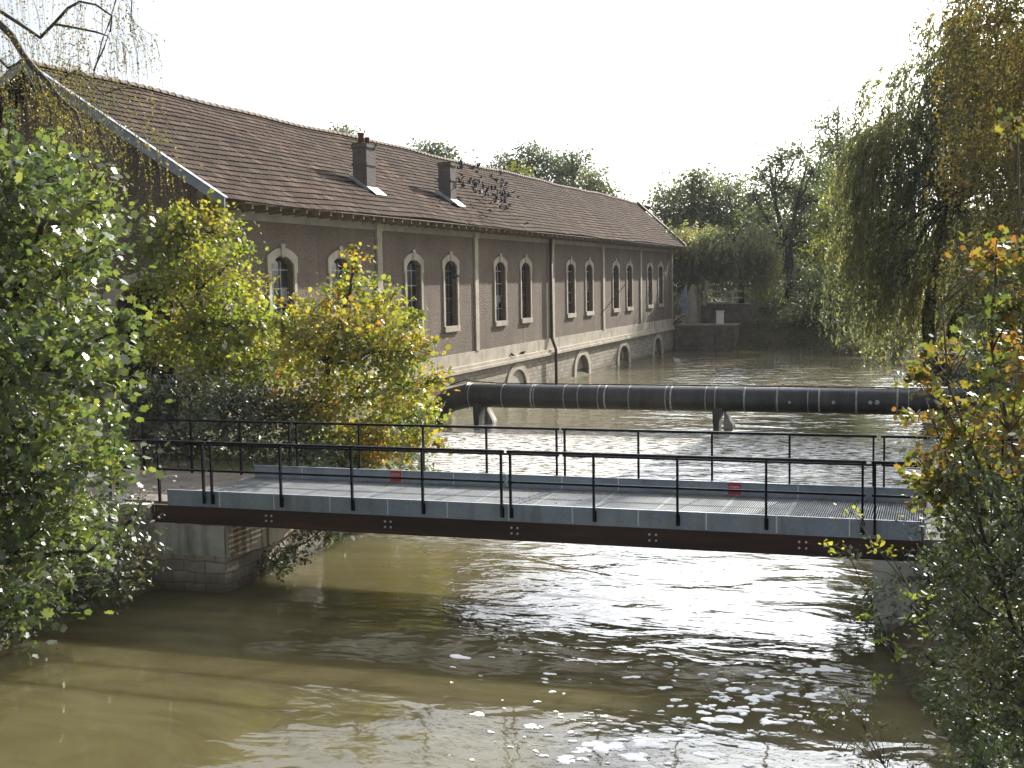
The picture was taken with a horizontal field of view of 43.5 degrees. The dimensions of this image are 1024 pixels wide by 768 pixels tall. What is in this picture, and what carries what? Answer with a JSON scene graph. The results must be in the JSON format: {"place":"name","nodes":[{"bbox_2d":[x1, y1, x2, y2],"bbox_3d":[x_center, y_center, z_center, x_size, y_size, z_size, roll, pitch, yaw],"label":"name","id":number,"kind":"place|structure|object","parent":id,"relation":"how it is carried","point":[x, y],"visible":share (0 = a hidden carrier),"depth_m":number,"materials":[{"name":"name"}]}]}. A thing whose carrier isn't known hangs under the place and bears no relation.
{"place":"outdoors","nodes":[
{"label":"outdoors","id":0,"kind":"place"},
{"bbox_2d":[0,420,254,504],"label":"path","id":1,"kind":"structure","parent":0,"point":[184,481],"depth_m":24.50,"materials":[{"name":"concrete"}]},
{"bbox_2d":[446,265,458,278],"bbox_3d":[-2.184,-4.094,47.631,0.506,0.405,0.726,-7,34,-11],"label":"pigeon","id":2,"kind":"object","parent":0,"point":[454,274],"visible":1,"depth_m":47.71,"materials":[{"name":"grey"}]},
{"bbox_2d":[0,350,980,767],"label":"water","id":3,"kind":"structure","parent":0,"point":[336,654],"depth_m":18.36,"materials":[{"name":"brown liquid"}]},
{"bbox_2d":[448,654,868,766],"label":"foam","id":4,"kind":"object","parent":3,"relation":"on","point":[598,746],"visible":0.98,"depth_m":15.00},
{"bbox_2d":[0,277,1023,767],"bbox_3d":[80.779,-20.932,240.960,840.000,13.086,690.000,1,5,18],"label":"ground","id":5,"kind":"structure","parent":0,"point":[910,673],"depth_m":22.14,"materials":[{"name":"brown soil"}]},
{"bbox_2d":[0,107,176,658],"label":"maple tree","id":6,"kind":"object","parent":5,"relation":"on","point":[27,264],"visible":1,"depth_m":16.83,"materials":[{"name":"green plant"}]},
{"bbox_2d":[0,0,206,258],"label":"willow tree","id":7,"kind":"object","parent":5,"relation":"on","point":[7,31],"visible":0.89,"depth_m":27.80,"materials":[{"name":"green plant"}]},
{"bbox_2d":[31,489,178,619],"bbox_3d":[-6.638,2.861,20.219,3.336,2.694,2.569,1,5,18],"label":"bramble bush","id":8,"kind":"object","parent":5,"relation":"on","point":[121,575],"visible":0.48,"depth_m":19.84,"materials":[{"name":"green plant"}]},
{"bbox_2d":[99,501,323,592],"bbox_3d":[-5.416,3.153,23.770,2.530,2.440,3.620,1,5,18],"label":"bridge abutment","id":9,"kind":"object","parent":5,"relation":"on","point":[217,558],"visible":0.34,"depth_m":21.98,"materials":[{"name":"concrete"}]},
{"bbox_2d":[73,489,162,577],"bbox_3d":[-6.979,2.619,21.941,1.945,1.776,1.464,1,5,18],"label":"ivy plant","id":10,"kind":"object","parent":9,"relation":"attached to","point":[134,508],"visible":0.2,"depth_m":21.89,"materials":[{"name":"green plant"}]},
{"bbox_2d":[253,529,336,582],"bbox_3d":[-4.080,3.122,22.670,2.063,1.400,1.308,2,5,29],"label":"ivy plant","id":11,"kind":"object","parent":9,"relation":"attached to","point":[285,559],"visible":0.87,"depth_m":22.53,"materials":[{"name":"green plant"}]},
{"bbox_2d":[152,422,927,561],"bbox_3d":[0.273,1.619,21.503,12.724,1.432,3.110,1,5,18],"label":"footbridge","id":12,"kind":"object","parent":9,"relation":"on","point":[642,513],"visible":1,"depth_m":20.86,"materials":[{"name":"metal"}]},
{"bbox_2d":[0,435,205,503],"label":"handrail","id":13,"kind":"object","parent":12,"relation":"attached to","point":[202,470],"visible":0.34,"depth_m":21.90,"materials":[{"name":"black metal"}]},
{"bbox_2d":[141,418,291,474],"bbox_3d":[-5.816,1.232,25.125,3.370,1.062,0.060,1,5,18],"label":"handrail","id":14,"kind":"object","parent":12,"relation":"attached to","point":[190,421],"visible":0.73,"depth_m":25.03,"materials":[{"name":"black metal"}]},
{"bbox_2d":[57,470,909,505],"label":"fallen leaves","id":15,"kind":"object","parent":12,"relation":"attached to","point":[470,485],"visible":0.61,"depth_m":23.04,"materials":[{"name":"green plant"}]},
{"bbox_2d":[871,461,1020,537],"bbox_3d":[6.903,1.642,17.669,3.770,1.062,0.060,1,5,18],"label":"handrail","id":16,"kind":"object","parent":12,"relation":"attached to","point":[874,495],"visible":0.48,"depth_m":18.14,"materials":[{"name":"black metal"}]},
{"bbox_2d":[881,435,1023,502],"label":"handrail","id":17,"kind":"object","parent":12,"relation":"attached to","point":[912,437],"visible":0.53,"depth_m":20.96,"materials":[{"name":"black metal"}]},
{"bbox_2d":[115,188,312,440],"bbox_3d":[-7.437,-1.627,32.247,5.802,6.694,4.309,4,7,45],"label":"maple tree","id":18,"kind":"object","parent":5,"relation":"on","point":[242,337],"visible":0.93,"depth_m":31.59,"materials":[{"name":"green plant"}]},
{"bbox_2d":[96,366,348,467],"bbox_3d":[-6.452,0.983,28.642,6.550,2.781,3.728,1,5,18],"label":"ivy shrub","id":19,"kind":"object","parent":5,"relation":"on","point":[244,403],"visible":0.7,"depth_m":28.47,"materials":[{"name":"green plant"}]},
{"bbox_2d":[0,59,686,427],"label":"mill building","id":20,"kind":"structure","parent":5,"relation":"on","point":[566,281],"depth_m":48.20,"materials":[{"name":"stone"}]},
{"bbox_2d":[32,180,76,245],"bbox_3d":[-12.774,-4.780,36.066,1.540,1.890,0.410,1,5,18],"label":"window","id":21,"kind":"structure","parent":20,"relation":"in","point":[56,180],"depth_m":35.80,"materials":[{"name":"stone"}]},
{"bbox_2d":[103,268,189,421],"bbox_3d":[-9.992,-0.866,35.537,2.660,4.690,0.566,1,5,18],"label":"doorway","id":22,"kind":"structure","parent":20,"relation":"in","point":[112,294],"depth_m":35.69,"materials":[{"name":"stone"}]},
{"bbox_2d":[266,244,298,350],"bbox_3d":[-6.818,-2.536,37.782,0.320,3.160,1.820,1,5,18],"label":"window","id":23,"kind":"structure","parent":20,"relation":"in","point":[275,266],"depth_m":37.91,"materials":[{"name":"stone"}]},
{"bbox_2d":[327,246,353,342],"bbox_3d":[-5.599,-2.850,41.420,0.320,3.160,1.820,1,5,18],"label":"window","id":24,"kind":"structure","parent":20,"relation":"in","point":[333,263],"depth_m":41.33,"materials":[{"name":"stone"}]},
{"bbox_2d":[403,250,424,335],"bbox_3d":[-3.682,-3.343,47.137,0.320,3.160,1.820,1,5,18],"label":"window","id":25,"kind":"structure","parent":20,"relation":"in","point":[409,270],"depth_m":47.35,"materials":[{"name":"stone"}]},
{"bbox_2d":[441,251,460,332],"bbox_3d":[-2.494,-3.648,50.681,0.320,3.160,1.820,1,5,18],"label":"window","id":26,"kind":"structure","parent":20,"relation":"in","point":[446,267],"depth_m":50.90,"materials":[{"name":"stone"}]},
{"bbox_2d":[493,254,507,326],"bbox_3d":[-0.593,-4.137,56.351,0.320,3.160,1.820,1,5,18],"label":"window","id":27,"kind":"structure","parent":20,"relation":"in","point":[496,268],"depth_m":56.60,"materials":[{"name":"stone"}]},
{"bbox_2d":[519,255,532,322],"bbox_3d":[0.563,-4.434,59.800,0.320,3.160,1.820,1,5,18],"label":"window","id":28,"kind":"structure","parent":20,"relation":"in","point":[522,270],"depth_m":60.03,"materials":[{"name":"stone"}]},
{"bbox_2d":[565,257,576,317],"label":"window","id":29,"kind":"structure","parent":20,"relation":"in","point":[570,261],"depth_m":67.30,"materials":[{"name":"stone"}]},
{"bbox_2d":[584,258,593,315],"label":"window","id":30,"kind":"structure","parent":20,"relation":"in","point":[588,262],"depth_m":70.89,"materials":[{"name":"stone"}]},
{"bbox_2d":[612,259,619,312],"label":"window","id":31,"kind":"structure","parent":20,"relation":"in","point":[615,262],"depth_m":76.66,"materials":[{"name":"stone"}]},
{"bbox_2d":[626,259,633,310],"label":"window","id":32,"kind":"structure","parent":20,"relation":"in","point":[629,263],"depth_m":79.90,"materials":[{"name":"stone"}]},
{"bbox_2d":[647,260,653,307],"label":"window","id":33,"kind":"structure","parent":20,"relation":"in","point":[649,263],"depth_m":85.62,"materials":[{"name":"stone"}]},
{"bbox_2d":[657,261,663,306],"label":"window","id":34,"kind":"structure","parent":20,"relation":"in","point":[660,264],"depth_m":88.56,"materials":[{"name":"stone"}]},
{"bbox_2d":[328,119,365,135],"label":"oak tree","id":35,"kind":"object","parent":5,"relation":"on","point":[344,130],"visible":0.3,"depth_m":129.18,"materials":[{"name":"green plant"}]},
{"bbox_2d":[246,242,459,470],"bbox_3d":[-3.551,-0.474,29.544,4.750,5.538,4.269,-1,5,-1],"label":"maple tree","id":36,"kind":"object","parent":5,"relation":"on","point":[327,352],"visible":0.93,"depth_m":28.79,"materials":[{"name":"yellow plant"}]},
{"bbox_2d":[276,395,450,547],"bbox_3d":[-2.883,1.537,35.654,3.624,2.047,21.831,-1,5,2],"label":"bank shrub","id":37,"kind":"object","parent":5,"relation":"on","point":[346,464],"visible":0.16,"depth_m":28.75,"materials":[{"name":"green plant"}]},
{"bbox_2d":[400,135,467,160],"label":"oak tree","id":38,"kind":"object","parent":5,"relation":"on","point":[444,150],"visible":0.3,"depth_m":126.42,"materials":[{"name":"green plant"}]},
{"bbox_2d":[0,282,1023,751],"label":"undergrowth","id":39,"kind":"object","parent":5,"relation":"on","point":[940,704],"visible":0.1,"depth_m":37.09,"materials":[{"name":"green plant"}]},
{"bbox_2d":[497,159,540,176],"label":"birch tree","id":40,"kind":"object","parent":5,"relation":"on","point":[521,170],"visible":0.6,"depth_m":115.80,"materials":[{"name":"green plant"}]},
{"bbox_2d":[482,138,579,187],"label":"oak tree","id":41,"kind":"object","parent":5,"relation":"on","point":[537,161],"visible":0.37,"depth_m":128.65,"materials":[{"name":"green plant"}]},
{"bbox_2d":[542,143,635,199],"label":"oak tree","id":42,"kind":"object","parent":5,"relation":"on","point":[589,180],"visible":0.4,"depth_m":124.16,"materials":[{"name":"green plant"}]},
{"bbox_2d":[633,160,753,238],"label":"oak tree","id":43,"kind":"object","parent":5,"relation":"on","point":[690,203],"visible":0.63,"depth_m":110.88,"materials":[{"name":"green plant"}]},
{"bbox_2d":[666,206,728,276],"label":"distant tree","id":44,"kind":"object","parent":5,"relation":"on","point":[698,221],"depth_m":153.09,"materials":[{"name":"green plant"}]},
{"bbox_2d":[675,323,740,350],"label":"retaining wall","id":45,"kind":"structure","parent":5,"relation":"on","point":[704,336],"depth_m":91.36,"materials":[{"name":"paint"}]},
{"bbox_2d":[679,286,688,321],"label":"leaning sheet","id":46,"kind":"object","parent":45,"relation":"on","point":[683,302],"visible":1,"depth_m":92.80,"materials":[{"name":"grey metal"}]},
{"bbox_2d":[686,279,707,322],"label":"ruined wall","id":47,"kind":"structure","parent":45,"relation":"on","point":[694,310],"depth_m":93.63,"materials":[{"name":"stone"}]},
{"bbox_2d":[716,311,723,323],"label":"utility box","id":48,"kind":"object","parent":45,"relation":"on","point":[719,317],"visible":1,"depth_m":92.06,"materials":[{"name":"white paint"}]},
{"bbox_2d":[418,379,1016,428],"bbox_3d":[6.396,1.112,44.566,21.294,2.407,1.700,1,5,18],"label":"pipeline","id":49,"kind":"object","parent":5,"relation":"on","point":[483,399],"visible":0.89,"depth_m":44.19,"materials":[{"name":"metal"}]},
{"bbox_2d":[663,216,787,317],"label":"willow tree","id":50,"kind":"object","parent":5,"relation":"on","point":[717,256],"visible":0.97,"depth_m":94.56,"materials":[{"name":"green plant"}]},
{"bbox_2d":[700,301,756,322],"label":"terrace wall","id":51,"kind":"structure","parent":5,"relation":"on","point":[739,312],"depth_m":94.76,"materials":[{"name":"paint"}]},
{"bbox_2d":[699,290,741,301],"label":"steel railing","id":52,"kind":"object","parent":51,"relation":"on","point":[732,291],"visible":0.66,"depth_m":94.67,"materials":[{"name":"grey metal"}]},
{"bbox_2d":[697,169,782,284],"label":"oak tree","id":53,"kind":"object","parent":5,"relation":"on","point":[739,184],"visible":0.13,"depth_m":114.21,"materials":[{"name":"green plant"}]},
{"bbox_2d":[751,272,819,291],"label":"picket fence","id":54,"kind":"object","parent":5,"relation":"on","point":[785,282],"visible":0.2,"depth_m":99.46,"materials":[{"name":"wood"}]},
{"bbox_2d":[732,136,841,296],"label":"ash tree","id":55,"kind":"object","parent":5,"relation":"on","point":[801,188],"visible":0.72,"depth_m":99.42,"materials":[{"name":"green plant"}]},
{"bbox_2d":[738,128,853,280],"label":"oak tree","id":56,"kind":"object","parent":5,"relation":"on","point":[793,204],"visible":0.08,"depth_m":122.03,"materials":[{"name":"green plant"}]},
{"bbox_2d":[774,211,821,277],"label":"distant tree","id":57,"kind":"object","parent":5,"relation":"on","point":[796,253],"visible":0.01,"depth_m":144.31,"materials":[{"name":"green plant"}]},
{"bbox_2d":[774,254,876,331],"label":"evergreen shrub","id":58,"kind":"object","parent":5,"relation":"on","point":[804,314],"visible":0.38,"depth_m":91.52,"materials":[{"name":"green plant"}]},
{"bbox_2d":[803,92,858,260],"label":"poplar tree","id":59,"kind":"object","parent":5,"relation":"on","point":[825,126],"visible":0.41,"depth_m":113.03,"materials":[{"name":"green plant"}]},
{"bbox_2d":[797,155,885,333],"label":"lime tree","id":60,"kind":"object","parent":5,"relation":"on","point":[818,247],"visible":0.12,"depth_m":89.09,"materials":[{"name":"green plant"}]},
{"bbox_2d":[741,290,964,351],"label":"bush","id":61,"kind":"object","parent":5,"relation":"on","point":[792,327],"visible":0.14,"depth_m":92.36,"materials":[{"name":"green plant"}]},
{"bbox_2d":[835,544,914,652],"bbox_3d":[4.792,2.841,16.904,1.070,1.472,0.794,-1,5,-7],"label":"overhanging shrub","id":62,"kind":"object","parent":5,"relation":"on","point":[880,589],"visible":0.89,"depth_m":16.88,"materials":[{"name":"green plant"}]},
{"bbox_2d":[803,673,947,767],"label":"water edge shrub","id":63,"kind":"object","parent":5,"relation":"on","point":[882,762],"visible":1,"depth_m":9.93,"materials":[{"name":"green plant"}]},
{"bbox_2d":[832,278,941,361],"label":"willow shrub","id":64,"kind":"object","parent":5,"relation":"on","point":[887,331],"visible":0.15,"depth_m":78.68,"materials":[{"name":"green plant"}]},
{"bbox_2d":[873,502,945,639],"bbox_3d":[7.332,3.307,19.341,3.480,2.460,3.340,1,5,18],"label":"bridge abutment","id":65,"kind":"object","parent":5,"relation":"on","point":[885,566],"visible":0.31,"depth_m":18.20,"materials":[{"name":"concrete"}]},
{"bbox_2d":[894,509,959,627],"bbox_3d":[5.788,2.692,17.573,1.098,1.914,1.067,1,5,18],"label":"ivy plant","id":66,"kind":"object","parent":65,"relation":"attached to","point":[913,577],"visible":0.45,"depth_m":17.68,"materials":[{"name":"green plant"}]},
{"bbox_2d":[818,503,1002,731],"bbox_3d":[3.750,2.214,12.061,1.681,2.143,0.717,-1,5,1],"label":"overhanging shrub","id":67,"kind":"object","parent":5,"relation":"on","point":[898,656],"visible":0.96,"depth_m":12.05,"materials":[{"name":"green plant"}]},
{"bbox_2d":[809,0,1023,385],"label":"willow tree","id":68,"kind":"object","parent":5,"relation":"on","point":[897,263],"visible":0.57,"depth_m":51.91,"materials":[{"name":"green plant"}]},
{"bbox_2d":[883,210,977,282],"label":"distant tree","id":69,"kind":"object","parent":5,"relation":"on","point":[930,243],"depth_m":112.56,"materials":[{"name":"green plant"}]},
{"bbox_2d":[888,106,1023,528],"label":"maple sapling","id":70,"kind":"object","parent":5,"relation":"on","point":[1008,312],"visible":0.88,"depth_m":10.64,"materials":[{"name":"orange plant"}]},
{"bbox_2d":[898,446,1023,767],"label":"privet bush","id":71,"kind":"object","parent":5,"relation":"on","point":[990,538],"visible":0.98,"depth_m":10.48,"materials":[{"name":"green plant"}]},
{"bbox_2d":[914,265,1023,423],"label":"hedge shrub","id":72,"kind":"object","parent":5,"relation":"on","point":[977,357],"visible":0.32,"depth_m":39.32,"materials":[{"name":"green plant"}]},
{"bbox_2d":[920,0,1023,345],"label":"birch tree","id":73,"kind":"object","parent":5,"relation":"on","point":[988,146],"visible":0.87,"depth_m":30.55,"materials":[{"name":"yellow plant"}]},
{"bbox_2d":[936,374,1023,476],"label":"hedge shrub","id":74,"kind":"object","parent":5,"relation":"on","point":[1005,442],"visible":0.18,"depth_m":24.60,"materials":[{"name":"green plant"}]},
{"bbox_2d":[0,0,1023,232],"label":"sky","id":75,"kind":"structure","parent":0,"point":[654,87],"materials":[{"name":"white"}]},
{"bbox_2d":[946,506,1023,555],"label":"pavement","id":76,"kind":"structure","parent":0,"point":[976,529],"depth_m":18.75,"materials":[{"name":"concrete"}]}
]}

